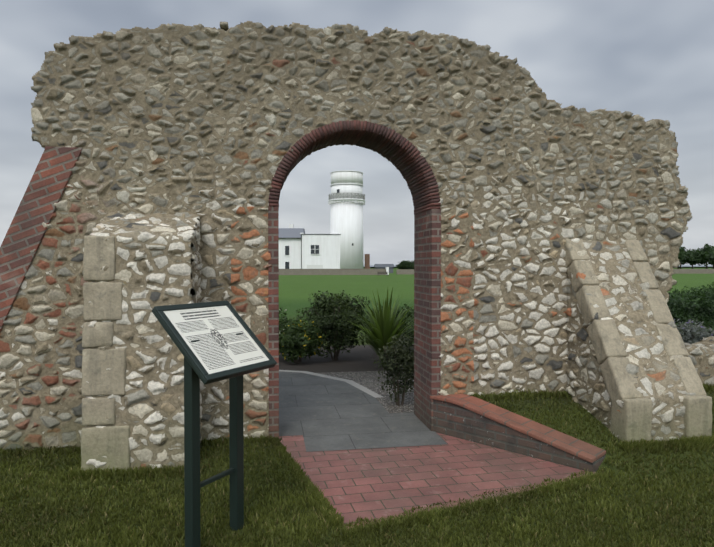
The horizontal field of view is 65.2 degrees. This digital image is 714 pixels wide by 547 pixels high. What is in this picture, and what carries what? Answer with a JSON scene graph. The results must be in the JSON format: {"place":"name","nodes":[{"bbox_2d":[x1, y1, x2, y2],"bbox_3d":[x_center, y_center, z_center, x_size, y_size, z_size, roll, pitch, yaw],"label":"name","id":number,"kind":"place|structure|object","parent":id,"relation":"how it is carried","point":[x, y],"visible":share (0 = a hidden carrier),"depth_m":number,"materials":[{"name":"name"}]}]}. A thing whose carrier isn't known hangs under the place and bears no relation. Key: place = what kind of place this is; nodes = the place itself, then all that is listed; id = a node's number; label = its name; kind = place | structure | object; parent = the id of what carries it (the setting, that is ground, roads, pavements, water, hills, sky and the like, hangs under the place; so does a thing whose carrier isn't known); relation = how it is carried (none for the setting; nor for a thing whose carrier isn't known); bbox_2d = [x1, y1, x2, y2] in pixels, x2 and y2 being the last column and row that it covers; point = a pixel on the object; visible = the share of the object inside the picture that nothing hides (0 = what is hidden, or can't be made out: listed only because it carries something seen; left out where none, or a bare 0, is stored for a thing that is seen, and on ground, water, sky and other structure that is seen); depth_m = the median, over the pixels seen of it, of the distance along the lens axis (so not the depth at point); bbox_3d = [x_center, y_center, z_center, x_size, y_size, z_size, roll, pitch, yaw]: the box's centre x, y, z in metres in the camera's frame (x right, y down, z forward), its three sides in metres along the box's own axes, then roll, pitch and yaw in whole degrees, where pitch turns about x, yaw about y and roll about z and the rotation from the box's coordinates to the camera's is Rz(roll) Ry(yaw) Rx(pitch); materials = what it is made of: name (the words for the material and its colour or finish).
{"place":"outdoors","nodes":[
{"label":"outdoors","id":0,"kind":"place"},
{"bbox_2d":[0,267,713,546],"bbox_3d":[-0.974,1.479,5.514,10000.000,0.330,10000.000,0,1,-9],"label":"ground","id":1,"kind":"structure","parent":0,"point":[295,291],"depth_m":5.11,"materials":[{"name":"green plant"}]},
{"bbox_2d":[81,235,129,470],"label":"quoin stones","id":2,"kind":"object","parent":1,"relation":"on","point":[111,444],"visible":0.62,"depth_m":4.61,"materials":[{"name":"beige stone"}]},
{"bbox_2d":[86,212,202,469],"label":"buttress","id":3,"kind":"structure","parent":1,"relation":"on","point":[155,253],"depth_m":4.70,"materials":[{"name":"grey stone"}]},
{"bbox_2d":[152,301,276,546],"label":"lectern sign","id":4,"kind":"object","parent":1,"relation":"on","point":[215,341],"visible":0.98,"depth_m":3.38,"materials":[{"name":"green metal"}]},
{"bbox_2d":[279,224,393,272],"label":"keepers house","id":5,"kind":"structure","parent":1,"relation":"on","point":[299,248],"depth_m":106.91,"materials":[{"name":"white paint"}]},
{"bbox_2d":[279,371,394,435],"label":"path","id":6,"kind":"structure","parent":1,"relation":"on","point":[310,404],"depth_m":6.69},
{"bbox_2d":[279,370,382,397],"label":"path kerb","id":7,"kind":"structure","parent":6,"relation":"on","point":[363,388],"depth_m":8.23,"materials":[{"name":"grey concrete"}]},
{"bbox_2d":[328,170,364,268],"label":"lighthouse tower","id":8,"kind":"structure","parent":1,"relation":"on","point":[346,201],"depth_m":106.95,"materials":[{"name":"white paint"}]},
{"bbox_2d":[279,344,413,372],"bbox_3d":[-3.515,1.570,9.915,10.400,0.001,2.900,0,1,-9],"label":"soil bed","id":9,"kind":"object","parent":1,"relation":"on","point":[357,358],"depth_m":9.85,"materials":[{"name":"brown soil"}]},
{"bbox_2d":[279,307,327,363],"bbox_3d":[-1.247,1.076,10.018,1.711,1.044,1.034,1,1,41],"label":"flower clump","id":10,"kind":"object","parent":9,"relation":"on","point":[296,340],"depth_m":9.61,"materials":[{"name":"green plant"}]},
{"bbox_2d":[293,290,375,359],"bbox_3d":[-0.367,0.944,10.147,1.369,1.303,1.424,-1,1,-45],"label":"round shrub","id":11,"kind":"object","parent":9,"relation":"on","point":[328,309],"visible":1,"depth_m":9.88,"materials":[{"name":"green plant"}]},
{"bbox_2d":[341,288,413,367],"bbox_3d":[0.448,0.900,9.335,1.785,1.368,2.130,0,1,-9],"label":"phormium","id":12,"kind":"object","parent":9,"relation":"on","point":[382,329],"visible":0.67,"depth_m":9.22,"materials":[{"name":"green plant"}]},
{"bbox_2d":[360,303,413,347],"bbox_3d":[0.801,1.077,10.890,1.316,1.016,1.548,-1,1,-44],"label":"shrub","id":13,"kind":"object","parent":9,"relation":"on","point":[409,313],"visible":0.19,"depth_m":10.75,"materials":[{"name":"green plant"}]},
{"bbox_2d":[268,206,440,437],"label":"brick door jambs","id":14,"kind":"object","parent":1,"relation":"on","point":[427,303],"visible":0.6,"depth_m":5.77,"materials":[{"name":"red brick"}]},
{"bbox_2d":[268,120,440,214],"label":"arch ring tiles","id":15,"kind":"object","parent":14,"relation":"on","point":[375,143],"visible":0.83,"depth_m":5.73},
{"bbox_2d":[269,121,439,211],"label":"arch mortar joints","id":16,"kind":"object","parent":15,"relation":"in","point":[383,155],"visible":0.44,"depth_m":5.74,"materials":[{"name":"grey concrete"}]},
{"bbox_2d":[0,21,713,450],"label":"ruin wall","id":17,"kind":"structure","parent":1,"relation":"on","point":[210,127],"depth_m":5.53,"materials":[{"name":"grey stone"}]},
{"bbox_2d":[0,146,81,331],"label":"brick rake band","id":18,"kind":"object","parent":17,"relation":"attached to","point":[43,194],"visible":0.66,"depth_m":5.12,"materials":[{"name":"red brick"}]},
{"bbox_2d":[305,371,413,412],"bbox_3d":[-0.478,1.606,7.755,4.700,0.001,2.940,0,1,-9],"label":"gravel bed","id":19,"kind":"object","parent":1,"relation":"on","point":[369,380],"visible":0.2,"depth_m":7.85,"materials":[{"name":"grey gravel"}]},
{"bbox_2d":[373,331,413,405],"bbox_3d":[0.532,1.182,6.888,0.684,0.926,0.696,0,1,-9],"label":"shrub","id":20,"kind":"object","parent":19,"relation":"on","point":[402,358],"depth_m":6.77,"materials":[{"name":"green plant"}]},
{"bbox_2d":[396,260,413,268],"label":"bush","id":21,"kind":"object","parent":1,"relation":"on","point":[404,264],"visible":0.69,"depth_m":103.47,"materials":[{"name":"green plant"}]},
{"bbox_2d":[383,412,427,429],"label":"slab","id":22,"kind":"structure","parent":1,"relation":"on","point":[402,421],"depth_m":6.13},
{"bbox_2d":[279,432,584,524],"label":"red paving","id":23,"kind":"structure","parent":1,"relation":"on","point":[370,483],"depth_m":4.61,"materials":[{"name":"red brick"}]},
{"bbox_2d":[303,428,447,451],"bbox_3d":[0.163,1.636,5.504,1.360,0.001,0.530,0,1,-9],"label":"path threshold","id":24,"kind":"object","parent":23,"relation":"on","point":[365,440],"visible":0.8,"depth_m":5.50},
{"bbox_2d":[346,471,594,528],"bbox_3d":[0.967,1.674,4.118,2.287,0.044,0.110,0,1,-25],"label":"paving border","id":25,"kind":"object","parent":1,"relation":"on","point":[478,497],"visible":0.17,"depth_m":4.10,"materials":[{"name":"brick"}]},
{"bbox_2d":[279,269,713,274],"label":"boundary wall","id":26,"kind":"structure","parent":1,"relation":"on","point":[398,271],"depth_m":94.80,"materials":[{"name":"stone"}]},
{"bbox_2d":[433,399,605,471],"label":"retaining wall","id":27,"kind":"structure","parent":1,"relation":"on","point":[454,420],"depth_m":5.28,"materials":[{"name":"brown brick"}]},
{"bbox_2d":[430,394,605,462],"bbox_3d":[1.456,1.415,5.307,0.308,0.289,1.674,-1,1,-46],"label":"brick coping","id":28,"kind":"object","parent":27,"relation":"on","point":[588,452],"visible":0.92,"depth_m":5.14,"materials":[{"name":"red brick"}]},
{"bbox_2d":[565,238,695,440],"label":"buttress","id":29,"kind":"structure","parent":1,"relation":"on","point":[654,370],"depth_m":5.56,"materials":[{"name":"grey stone"}]},
{"bbox_2d":[565,238,711,442],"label":"buttress quoin stones","id":30,"kind":"object","parent":1,"relation":"on","point":[632,421],"visible":0.81,"depth_m":5.33,"materials":[{"name":"beige stone"}]},
{"bbox_2d":[677,247,689,268],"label":"tree","id":31,"kind":"object","parent":1,"relation":"on","point":[682,249],"visible":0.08,"depth_m":145.89,"materials":[{"name":"green plant"}]},
{"bbox_2d":[679,251,695,268],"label":"tree","id":32,"kind":"object","parent":1,"relation":"on","point":[681,263],"visible":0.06,"depth_m":140.97,"materials":[{"name":"green plant"}]},
{"bbox_2d":[667,282,713,327],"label":"hedge","id":33,"kind":"object","parent":1,"relation":"on","point":[684,306],"visible":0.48,"depth_m":14.13,"materials":[{"name":"green plant"}]},
{"bbox_2d":[674,318,713,343],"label":"shrub","id":34,"kind":"object","parent":1,"relation":"on","point":[690,333],"visible":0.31,"depth_m":8.98,"materials":[{"name":"grey plant"}]},
{"bbox_2d":[678,249,711,268],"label":"tree","id":35,"kind":"object","parent":1,"relation":"on","point":[698,257],"visible":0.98,"depth_m":133.23,"materials":[{"name":"green plant"}]},
{"bbox_2d":[695,244,713,268],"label":"tree","id":36,"kind":"object","parent":1,"relation":"on","point":[706,248],"visible":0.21,"depth_m":145.86,"materials":[{"name":"green plant"}]},
{"bbox_2d":[706,250,713,268],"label":"tree","id":37,"kind":"object","parent":1,"relation":"on","point":[711,255],"visible":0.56,"depth_m":136.44,"materials":[{"name":"green plant"}]},
{"bbox_2d":[0,0,713,264],"label":"sky","id":38,"kind":"structure","parent":0,"point":[649,59],"materials":[{"name":"grey"}]},
{"bbox_2d":[364,265,712,266],"bbox_3d":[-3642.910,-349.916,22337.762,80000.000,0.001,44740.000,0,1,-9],"label":"hedge","id":39,"kind":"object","parent":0,"point":[679,266],"depth_m":310.40,"materials":[{"name":"green plant"}]}
]}

